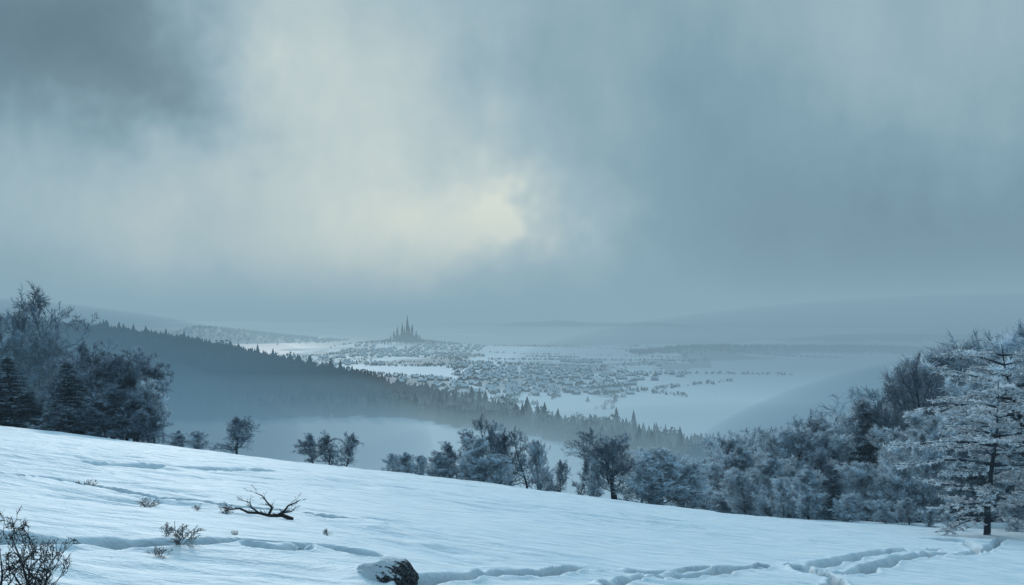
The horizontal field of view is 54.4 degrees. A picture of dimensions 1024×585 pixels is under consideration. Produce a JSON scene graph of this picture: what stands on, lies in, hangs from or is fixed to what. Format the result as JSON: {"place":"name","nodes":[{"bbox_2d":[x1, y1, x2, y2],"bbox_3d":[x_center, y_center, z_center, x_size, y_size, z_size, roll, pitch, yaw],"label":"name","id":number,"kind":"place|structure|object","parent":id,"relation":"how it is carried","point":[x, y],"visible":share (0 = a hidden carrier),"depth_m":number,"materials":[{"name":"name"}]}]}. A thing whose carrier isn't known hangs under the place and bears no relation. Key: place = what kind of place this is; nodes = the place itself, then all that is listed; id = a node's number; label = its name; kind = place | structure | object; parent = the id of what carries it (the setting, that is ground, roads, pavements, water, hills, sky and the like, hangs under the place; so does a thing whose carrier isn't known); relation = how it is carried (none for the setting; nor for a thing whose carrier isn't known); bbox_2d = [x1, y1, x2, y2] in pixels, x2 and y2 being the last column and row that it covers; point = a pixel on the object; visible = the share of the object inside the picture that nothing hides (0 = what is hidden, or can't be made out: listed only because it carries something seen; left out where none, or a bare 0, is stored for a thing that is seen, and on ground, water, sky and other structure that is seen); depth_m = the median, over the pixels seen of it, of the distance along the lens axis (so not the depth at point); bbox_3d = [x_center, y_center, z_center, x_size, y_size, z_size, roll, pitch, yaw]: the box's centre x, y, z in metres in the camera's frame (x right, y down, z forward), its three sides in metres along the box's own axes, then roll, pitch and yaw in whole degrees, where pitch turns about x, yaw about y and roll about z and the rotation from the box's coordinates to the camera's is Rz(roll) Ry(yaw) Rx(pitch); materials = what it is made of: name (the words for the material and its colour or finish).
{"place":"outdoors","nodes":[
{"label":"outdoors","id":0,"kind":"place"},
{"bbox_2d":[0,320,1023,584],"bbox_3d":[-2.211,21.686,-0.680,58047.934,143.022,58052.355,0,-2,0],"label":"snowy ground","id":1,"kind":"structure","parent":0,"point":[432,530],"depth_m":40.78,"materials":[{"name":"snow"}]},
{"bbox_2d":[2,301,32,387],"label":"bare tree","id":2,"kind":"object","parent":1,"relation":"on","point":[17,324],"visible":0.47,"depth_m":120.11,"materials":[{"name":"grey plant"}]},
{"bbox_2d":[0,323,38,413],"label":"bare tree","id":3,"kind":"object","parent":1,"relation":"on","point":[7,346],"visible":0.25,"depth_m":117.70,"materials":[{"name":"grey plant"}]},
{"bbox_2d":[0,357,44,429],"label":"snowy spruce","id":4,"kind":"object","parent":1,"relation":"on","point":[8,379],"visible":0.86,"depth_m":97.17,"materials":[{"name":"green plant"}]},
{"bbox_2d":[0,530,52,584],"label":"bare shrub","id":5,"kind":"object","parent":1,"relation":"on","point":[1,571],"visible":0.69,"depth_m":8.92,"materials":[{"name":"brown plant"}]},
{"bbox_2d":[1,388,63,428],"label":"bare tree","id":6,"kind":"object","parent":1,"relation":"on","point":[30,394],"visible":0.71,"depth_m":98.03,"materials":[{"name":"grey plant"}]},
{"bbox_2d":[0,329,73,426],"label":"bare tree","id":7,"kind":"object","parent":1,"relation":"on","point":[34,351],"visible":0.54,"depth_m":117.16,"materials":[{"name":"grey plant"}]},
{"bbox_2d":[0,505,79,584],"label":"bare shrub","id":8,"kind":"object","parent":1,"relation":"on","point":[28,580],"visible":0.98,"depth_m":8.86,"materials":[{"name":"brown plant"}]},
{"bbox_2d":[24,403,76,431],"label":"frosted tree","id":9,"kind":"object","parent":1,"relation":"on","point":[44,426],"visible":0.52,"depth_m":96.39,"materials":[{"name":"grey plant"}]},
{"bbox_2d":[3,279,99,402],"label":"bare tree","id":10,"kind":"object","parent":1,"relation":"on","point":[39,301],"visible":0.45,"depth_m":128.29,"materials":[{"name":"grey plant"}]},
{"bbox_2d":[23,356,89,428],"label":"bare tree","id":11,"kind":"object","parent":1,"relation":"on","point":[48,384],"visible":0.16,"depth_m":104.34,"materials":[{"name":"grey plant"}]},
{"bbox_2d":[35,327,78,403],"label":"bare tree","id":12,"kind":"object","parent":1,"relation":"on","point":[52,343],"visible":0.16,"depth_m":121.55,"materials":[{"name":"grey plant"}]},
{"bbox_2d":[24,338,113,431],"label":"bare tree","id":13,"kind":"object","parent":1,"relation":"on","point":[85,358],"visible":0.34,"depth_m":110.69,"materials":[{"name":"grey plant"}]},
{"bbox_2d":[42,364,103,437],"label":"snowy spruce","id":14,"kind":"object","parent":1,"relation":"on","point":[69,388],"visible":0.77,"depth_m":96.87,"materials":[{"name":"green plant"}]},
{"bbox_2d":[57,383,139,434],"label":"bare tree","id":15,"kind":"object","parent":1,"relation":"on","point":[104,400],"visible":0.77,"depth_m":97.36,"materials":[{"name":"grey plant"}]},
{"bbox_2d":[67,406,129,438],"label":"bare tree","id":16,"kind":"object","parent":1,"relation":"on","point":[93,414],"visible":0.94,"depth_m":95.02,"materials":[{"name":"grey plant"}]},
{"bbox_2d":[81,354,151,434],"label":"bare tree","id":17,"kind":"object","parent":1,"relation":"on","point":[111,378],"visible":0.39,"depth_m":101.97,"materials":[{"name":"grey plant"}]},
{"bbox_2d":[60,345,173,438],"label":"bare tree","id":18,"kind":"object","parent":1,"relation":"on","point":[99,373],"visible":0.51,"depth_m":102.46,"materials":[{"name":"grey plant"}]},
{"bbox_2d":[94,389,161,440],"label":"bare tree","id":19,"kind":"object","parent":1,"relation":"on","point":[133,405],"visible":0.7,"depth_m":97.78,"materials":[{"name":"grey plant"}]},
{"bbox_2d":[94,351,176,439],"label":"bare tree","id":20,"kind":"object","parent":1,"relation":"on","point":[158,375],"visible":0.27,"depth_m":112.67,"materials":[{"name":"grey plant"}]},
{"bbox_2d":[116,408,163,441],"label":"bare tree","id":21,"kind":"object","parent":1,"relation":"on","point":[137,428],"visible":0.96,"depth_m":95.75,"materials":[{"name":"grey plant"}]},
{"bbox_2d":[123,379,173,443],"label":"frosted tree","id":22,"kind":"object","parent":1,"relation":"on","point":[149,390],"visible":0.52,"depth_m":102.24,"materials":[{"name":"grey plant"}]},
{"bbox_2d":[140,402,169,444],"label":"bare tree","id":23,"kind":"object","parent":1,"relation":"on","point":[152,426],"visible":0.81,"depth_m":99.17,"materials":[{"name":"grey plant"}]},
{"bbox_2d":[166,521,202,546],"bbox_3d":[-5.045,3.707,15.296,0.582,0.399,0.667,-1,-2,25],"label":"dry grass tuft","id":24,"kind":"object","parent":1,"relation":"on","point":[175,541],"visible":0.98,"depth_m":15.23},
{"bbox_2d":[185,430,209,449],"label":"frosted shrub","id":25,"kind":"object","parent":1,"relation":"on","point":[196,434],"visible":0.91,"depth_m":98.59,"materials":[{"name":"grey plant"}]},
{"bbox_2d":[206,415,264,453],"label":"bare tree","id":26,"kind":"object","parent":1,"relation":"on","point":[237,428],"visible":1,"depth_m":96.77,"materials":[{"name":"grey plant"}]},
{"bbox_2d":[167,325,348,344],"bbox_3d":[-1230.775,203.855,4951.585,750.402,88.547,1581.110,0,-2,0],"label":"headland woods","id":27,"kind":"object","parent":1,"relation":"on","point":[275,336],"visible":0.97,"depth_m":4833.98,"materials":[{"name":"grey plant"}]},
{"bbox_2d":[218,486,304,519],"bbox_3d":[-5.668,4.784,22.598,2.089,0.820,0.491,0,-2,0],"label":"fallen branch","id":28,"kind":"object","parent":1,"relation":"on","point":[280,514],"visible":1,"depth_m":22.59,"materials":[{"name":"wood"}]},
{"bbox_2d":[293,432,327,462],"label":"bare tree","id":29,"kind":"object","parent":1,"relation":"on","point":[310,446],"visible":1,"depth_m":98.49,"materials":[{"name":"grey plant"}]},
{"bbox_2d":[314,430,346,465],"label":"bare tree","id":30,"kind":"object","parent":1,"relation":"on","point":[325,443],"visible":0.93,"depth_m":100.19,"materials":[{"name":"grey plant"}]},
{"bbox_2d":[333,431,363,466],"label":"bare tree","id":31,"kind":"object","parent":1,"relation":"on","point":[348,448],"visible":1,"depth_m":98.67,"materials":[{"name":"grey plant"}]},
{"bbox_2d":[0,315,743,471],"bbox_3d":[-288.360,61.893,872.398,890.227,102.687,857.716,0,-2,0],"label":"distant forest","id":32,"kind":"object","parent":1,"relation":"on","point":[262,385],"visible":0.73,"depth_m":943.46,"materials":[{"name":"grey plant"}]},
{"bbox_2d":[357,558,418,584],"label":"rock","id":33,"kind":"object","parent":1,"relation":"on","point":[397,571],"visible":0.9,"depth_m":14.14,"materials":[{"name":"grey stone"}]},
{"bbox_2d":[380,453,404,471],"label":"frosted shrub","id":34,"kind":"object","parent":1,"relation":"on","point":[392,460],"visible":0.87,"depth_m":100.25,"materials":[{"name":"grey plant"}]},
{"bbox_2d":[391,452,418,473],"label":"frosted shrub","id":35,"kind":"object","parent":1,"relation":"on","point":[405,458],"visible":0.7,"depth_m":102.47,"materials":[{"name":"grey plant"}]},
{"bbox_2d":[330,338,487,347],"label":"castle hill woods","id":36,"kind":"object","parent":1,"relation":"on","point":[401,340],"visible":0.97,"depth_m":3414.33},
{"bbox_2d":[386,315,424,340],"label":"castle","id":37,"kind":"structure","parent":36,"relation":"on","point":[408,335],"depth_m":3492.84,"materials":[{"name":"grey stone"}]},
{"bbox_2d":[408,455,430,475],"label":"frosted shrub","id":38,"kind":"object","parent":1,"relation":"on","point":[421,461],"visible":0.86,"depth_m":100.58,"materials":[{"name":"grey plant"}]},
{"bbox_2d":[424,452,456,477],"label":"frosted shrub","id":39,"kind":"object","parent":1,"relation":"on","point":[437,465],"visible":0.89,"depth_m":100.27,"materials":[{"name":"grey plant"}]},
{"bbox_2d":[425,441,464,477],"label":"bare tree","id":40,"kind":"object","parent":1,"relation":"on","point":[449,451],"visible":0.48,"depth_m":101.90,"materials":[{"name":"grey plant"}]},
{"bbox_2d":[444,436,489,479],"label":"frosted tree","id":41,"kind":"object","parent":1,"relation":"on","point":[479,446],"visible":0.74,"depth_m":99.13,"materials":[{"name":"grey plant"}]},
{"bbox_2d":[456,413,501,482],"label":"bare tree","id":42,"kind":"object","parent":1,"relation":"on","point":[480,425],"visible":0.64,"depth_m":101.88,"materials":[{"name":"grey plant"}]},
{"bbox_2d":[462,458,497,482],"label":"frosted shrub","id":43,"kind":"object","parent":1,"relation":"on","point":[479,476],"visible":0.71,"depth_m":97.27,"materials":[{"name":"grey plant"}]},
{"bbox_2d":[478,453,526,485],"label":"frosted shrub","id":44,"kind":"object","parent":1,"relation":"on","point":[494,461],"visible":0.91,"depth_m":97.00,"materials":[{"name":"grey plant"}]},
{"bbox_2d":[318,339,687,396],"bbox_3d":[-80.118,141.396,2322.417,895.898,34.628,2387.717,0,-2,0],"label":"distant town","id":45,"kind":"object","parent":1,"relation":"on","point":[512,376],"visible":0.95,"depth_m":1585.11},
{"bbox_2d":[301,340,705,398],"bbox_3d":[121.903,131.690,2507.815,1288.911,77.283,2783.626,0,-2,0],"label":"valley woods","id":46,"kind":"object","parent":1,"relation":"on","point":[449,356],"visible":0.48,"depth_m":2139.59,"materials":[{"name":"grey plant"}]},
{"bbox_2d":[493,423,533,487],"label":"bare tree","id":47,"kind":"object","parent":1,"relation":"on","point":[504,439],"visible":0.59,"depth_m":105.64,"materials":[{"name":"grey plant"}]},
{"bbox_2d":[497,427,534,488],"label":"bare tree","id":48,"kind":"object","parent":1,"relation":"on","point":[520,460],"visible":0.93,"depth_m":100.31,"materials":[{"name":"grey plant"}]},
{"bbox_2d":[524,438,555,490],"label":"frosted tree","id":49,"kind":"object","parent":1,"relation":"on","point":[535,454],"visible":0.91,"depth_m":103.25,"materials":[{"name":"grey plant"}]},
{"bbox_2d":[546,459,573,491],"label":"tree","id":50,"kind":"object","parent":1,"relation":"on","point":[561,470],"visible":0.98,"depth_m":103.52,"materials":[{"name":"grey plant"}]},
{"bbox_2d":[292,345,842,409],"bbox_3d":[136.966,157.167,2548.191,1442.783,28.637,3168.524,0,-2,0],"label":"valley hedgerows","id":51,"kind":"object","parent":1,"relation":"on","point":[615,398],"visible":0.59,"depth_m":1681.76,"materials":[{"name":"grey plant"}]},
{"bbox_2d":[571,459,593,494],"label":"tree","id":52,"kind":"object","parent":1,"relation":"on","point":[585,472],"visible":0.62,"depth_m":107.58,"materials":[{"name":"grey plant"}]},
{"bbox_2d":[561,425,623,499],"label":"bare tree","id":53,"kind":"object","parent":1,"relation":"on","point":[587,437],"visible":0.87,"depth_m":97.71,"materials":[{"name":"grey plant"}]},
{"bbox_2d":[581,465,607,497],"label":"frosted shrub","id":54,"kind":"object","parent":1,"relation":"on","point":[590,490],"visible":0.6,"depth_m":105.04,"materials":[{"name":"grey plant"}]},
{"bbox_2d":[581,431,639,498],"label":"bare tree","id":55,"kind":"object","parent":1,"relation":"on","point":[615,447],"visible":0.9,"depth_m":96.84,"materials":[{"name":"grey plant"}]},
{"bbox_2d":[612,459,649,503],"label":"frosted tree","id":56,"kind":"object","parent":1,"relation":"on","point":[628,497],"visible":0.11,"depth_m":95.84,"materials":[{"name":"grey plant"}]},
{"bbox_2d":[625,456,678,502],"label":"frosted tree","id":57,"kind":"object","parent":1,"relation":"on","point":[647,485],"visible":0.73,"depth_m":91.32,"materials":[{"name":"grey plant"}]},
{"bbox_2d":[617,446,712,505],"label":"frosted tree","id":58,"kind":"object","parent":1,"relation":"on","point":[662,454],"visible":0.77,"depth_m":91.52,"materials":[{"name":"white plant"}]},
{"bbox_2d":[660,460,708,507],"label":"frosted tree","id":59,"kind":"object","parent":1,"relation":"on","point":[697,480],"visible":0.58,"depth_m":92.73,"materials":[{"name":"grey plant"}]},
{"bbox_2d":[690,476,719,510],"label":"frosted tree","id":60,"kind":"object","parent":1,"relation":"on","point":[707,501],"visible":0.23,"depth_m":98.41,"materials":[{"name":"grey plant"}]},
{"bbox_2d":[670,433,750,511],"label":"frosted tree","id":61,"kind":"object","parent":1,"relation":"on","point":[727,445],"visible":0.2,"depth_m":122.36,"materials":[{"name":"grey plant"}]},
{"bbox_2d":[685,456,735,512],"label":"frosted tree","id":62,"kind":"object","parent":1,"relation":"on","point":[717,500],"visible":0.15,"depth_m":112.72,"materials":[{"name":"white plant"}]},
{"bbox_2d":[706,443,768,515],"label":"frosted tree","id":63,"kind":"object","parent":1,"relation":"on","point":[735,461],"visible":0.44,"depth_m":112.63,"materials":[{"name":"white plant"}]},
{"bbox_2d":[713,466,765,515],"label":"frosted tree","id":64,"kind":"object","parent":1,"relation":"on","point":[743,500],"visible":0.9,"depth_m":102.05,"materials":[{"name":"white plant"}]},
{"bbox_2d":[706,425,804,515],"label":"frosted tree","id":65,"kind":"object","parent":1,"relation":"on","point":[755,430],"visible":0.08,"depth_m":123.28,"materials":[{"name":"white plant"}]},
{"bbox_2d":[738,451,794,516],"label":"frosted tree","id":66,"kind":"object","parent":1,"relation":"on","point":[773,466],"visible":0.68,"depth_m":98.14,"materials":[{"name":"white plant"}]},
{"bbox_2d":[764,476,800,517],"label":"frosted tree","id":67,"kind":"object","parent":1,"relation":"on","point":[779,482],"visible":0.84,"depth_m":93.13,"materials":[{"name":"white plant"}]},
{"bbox_2d":[717,423,856,518],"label":"frosted tree","id":68,"kind":"object","parent":1,"relation":"on","point":[798,446],"visible":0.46,"depth_m":111.35,"materials":[{"name":"white plant"}]},
{"bbox_2d":[625,343,948,354],"bbox_3d":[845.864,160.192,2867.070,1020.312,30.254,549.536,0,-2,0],"label":"valley woods","id":69,"kind":"object","parent":1,"relation":"on","point":[759,347],"visible":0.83,"depth_m":2783.92,"materials":[{"name":"grey plant"}]},
{"bbox_2d":[783,464,832,518],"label":"frosted tree","id":70,"kind":"object","parent":1,"relation":"on","point":[805,479],"visible":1,"depth_m":89.65,"materials":[{"name":"white plant"}]},
{"bbox_2d":[796,448,857,518],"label":"bare tree","id":71,"kind":"object","parent":1,"relation":"on","point":[821,461],"visible":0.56,"depth_m":98.24,"materials":[{"name":"grey plant"}]},
{"bbox_2d":[796,421,867,519],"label":"frosted tree","id":72,"kind":"object","parent":1,"relation":"on","point":[839,453],"visible":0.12,"depth_m":112.46,"materials":[{"name":"grey plant"}]},
{"bbox_2d":[819,470,845,519],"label":"snowy spruce","id":73,"kind":"object","parent":1,"relation":"on","point":[834,488],"visible":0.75,"depth_m":90.33,"materials":[{"name":"grey plant"}]},
{"bbox_2d":[825,492,872,521],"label":"frosted shrub","id":74,"kind":"object","parent":1,"relation":"on","point":[850,500],"visible":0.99,"depth_m":87.11,"materials":[{"name":"white plant"}]},
{"bbox_2d":[808,395,891,466],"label":"frosted tree","id":75,"kind":"object","parent":1,"relation":"on","point":[862,405],"visible":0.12,"depth_m":119.83,"materials":[{"name":"white plant"}]},
{"bbox_2d":[812,399,899,469],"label":"frosted tree","id":76,"kind":"object","parent":1,"relation":"on","point":[860,441],"visible":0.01,"depth_m":119.76,"materials":[{"name":"white plant"}]},
{"bbox_2d":[834,460,892,520],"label":"frosted tree","id":77,"kind":"object","parent":1,"relation":"on","point":[862,475],"visible":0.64,"depth_m":93.77,"materials":[{"name":"white plant"}]},
{"bbox_2d":[847,412,885,519],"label":"snowy spruce","id":78,"kind":"object","parent":1,"relation":"on","point":[869,447],"visible":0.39,"depth_m":111.23,"materials":[{"name":"grey plant"}]},
{"bbox_2d":[838,394,903,457],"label":"bare tree","id":79,"kind":"object","parent":1,"relation":"on","point":[885,420],"visible":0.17,"depth_m":117.74,"materials":[{"name":"grey plant"}]},
{"bbox_2d":[816,384,926,419],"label":"frosted tree","id":80,"kind":"object","parent":1,"relation":"on","point":[860,394],"visible":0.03,"depth_m":144.23,"materials":[{"name":"white plant"}]},
{"bbox_2d":[871,499,898,523],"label":"frosted shrub","id":81,"kind":"object","parent":1,"relation":"on","point":[881,507],"visible":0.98,"depth_m":85.17,"materials":[{"name":"white plant"}]},
{"bbox_2d":[856,424,919,521],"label":"frosted tree","id":82,"kind":"object","parent":1,"relation":"on","point":[899,435],"visible":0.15,"depth_m":102.28,"materials":[{"name":"white plant"}]},
{"bbox_2d":[866,463,915,522],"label":"frosted tree","id":83,"kind":"object","parent":1,"relation":"on","point":[893,490],"visible":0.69,"depth_m":89.98,"materials":[{"name":"white plant"}]},
{"bbox_2d":[877,366,928,457],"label":"bare tree","id":84,"kind":"object","parent":1,"relation":"on","point":[890,397],"visible":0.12,"depth_m":121.13,"materials":[{"name":"grey plant"}]},
{"bbox_2d":[891,497,921,524],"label":"frosted shrub","id":85,"kind":"object","parent":1,"relation":"on","point":[908,516],"visible":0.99,"depth_m":83.33,"materials":[{"name":"white plant"}]},
{"bbox_2d":[861,350,955,500],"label":"bare tree","id":86,"kind":"object","parent":1,"relation":"on","point":[913,374],"visible":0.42,"depth_m":106.95,"materials":[{"name":"grey plant"}]},
{"bbox_2d":[867,408,953,522],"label":"frosted tree","id":87,"kind":"object","parent":1,"relation":"on","point":[918,421],"visible":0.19,"depth_m":97.75,"materials":[{"name":"white plant"}]},
{"bbox_2d":[881,354,952,434],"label":"bare tree","id":88,"kind":"object","parent":1,"relation":"on","point":[902,395],"visible":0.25,"depth_m":115.76,"materials":[{"name":"grey plant"}]},
{"bbox_2d":[885,431,959,522],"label":"frosted tree","id":89,"kind":"object","parent":1,"relation":"on","point":[922,492],"visible":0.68,"depth_m":88.56,"materials":[{"name":"white plant"}]},
{"bbox_2d":[918,506,939,526],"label":"frosted shrub","id":90,"kind":"object","parent":1,"relation":"on","point":[928,520],"visible":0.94,"depth_m":81.13,"materials":[{"name":"white plant"}]},
{"bbox_2d":[898,328,1001,414],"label":"frosted tree","id":91,"kind":"object","parent":1,"relation":"on","point":[929,360],"visible":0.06,"depth_m":115.80,"materials":[{"name":"white plant"}]},
{"bbox_2d":[886,382,1023,535],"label":"snowy pine","id":92,"kind":"object","parent":1,"relation":"on","point":[987,493],"visible":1,"depth_m":69.59,"materials":[{"name":"white plant"}]},
{"bbox_2d":[910,433,1014,521],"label":"frosted tree","id":93,"kind":"object","parent":1,"relation":"on","point":[960,492],"visible":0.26,"depth_m":91.80,"materials":[{"name":"white plant"}]},
{"bbox_2d":[903,344,1023,517],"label":"snowy pine","id":94,"kind":"object","parent":1,"relation":"on","point":[994,381],"visible":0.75,"depth_m":79.70,"materials":[{"name":"white plant"}]},
{"bbox_2d":[937,366,1011,520],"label":"frosted tree","id":95,"kind":"object","parent":1,"relation":"on","point":[958,391],"visible":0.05,"depth_m":99.96,"materials":[{"name":"white plant"}]},
{"bbox_2d":[932,409,1021,521],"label":"frosted tree","id":96,"kind":"object","parent":1,"relation":"on","point":[942,423],"visible":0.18,"depth_m":92.41,"materials":[{"name":"white plant"}]},
{"bbox_2d":[945,319,1023,409],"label":"frosted tree","id":97,"kind":"object","parent":1,"relation":"on","point":[1009,342],"visible":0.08,"depth_m":112.67,"materials":[{"name":"white plant"}]},
{"bbox_2d":[956,380,1023,521],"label":"frosted tree","id":98,"kind":"object","parent":1,"relation":"on","point":[1013,458],"visible":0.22,"depth_m":90.22,"materials":[{"name":"white plant"}]},
{"bbox_2d":[969,344,1023,418],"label":"frosted tree","id":99,"kind":"object","parent":1,"relation":"on","point":[1015,379],"visible":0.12,"depth_m":94.06,"materials":[{"name":"white plant"}]},
{"bbox_2d":[994,498,1023,531],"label":"frosted shrub","id":100,"kind":"object","parent":1,"relation":"on","point":[1019,512],"visible":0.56,"depth_m":75.63,"materials":[{"name":"white plant"}]},
{"bbox_2d":[0,0,1023,323],"label":"sky","id":101,"kind":"structure","parent":0,"point":[279,161],"materials":[{"name":"grey"}]},
{"bbox_2d":[228,332,823,354],"bbox_3d":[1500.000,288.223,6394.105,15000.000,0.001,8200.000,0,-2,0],"label":"lake water","id":102,"kind":"structure","parent":0,"point":[354,338],"depth_m":5203.15,"materials":[{"name":"liquid"}]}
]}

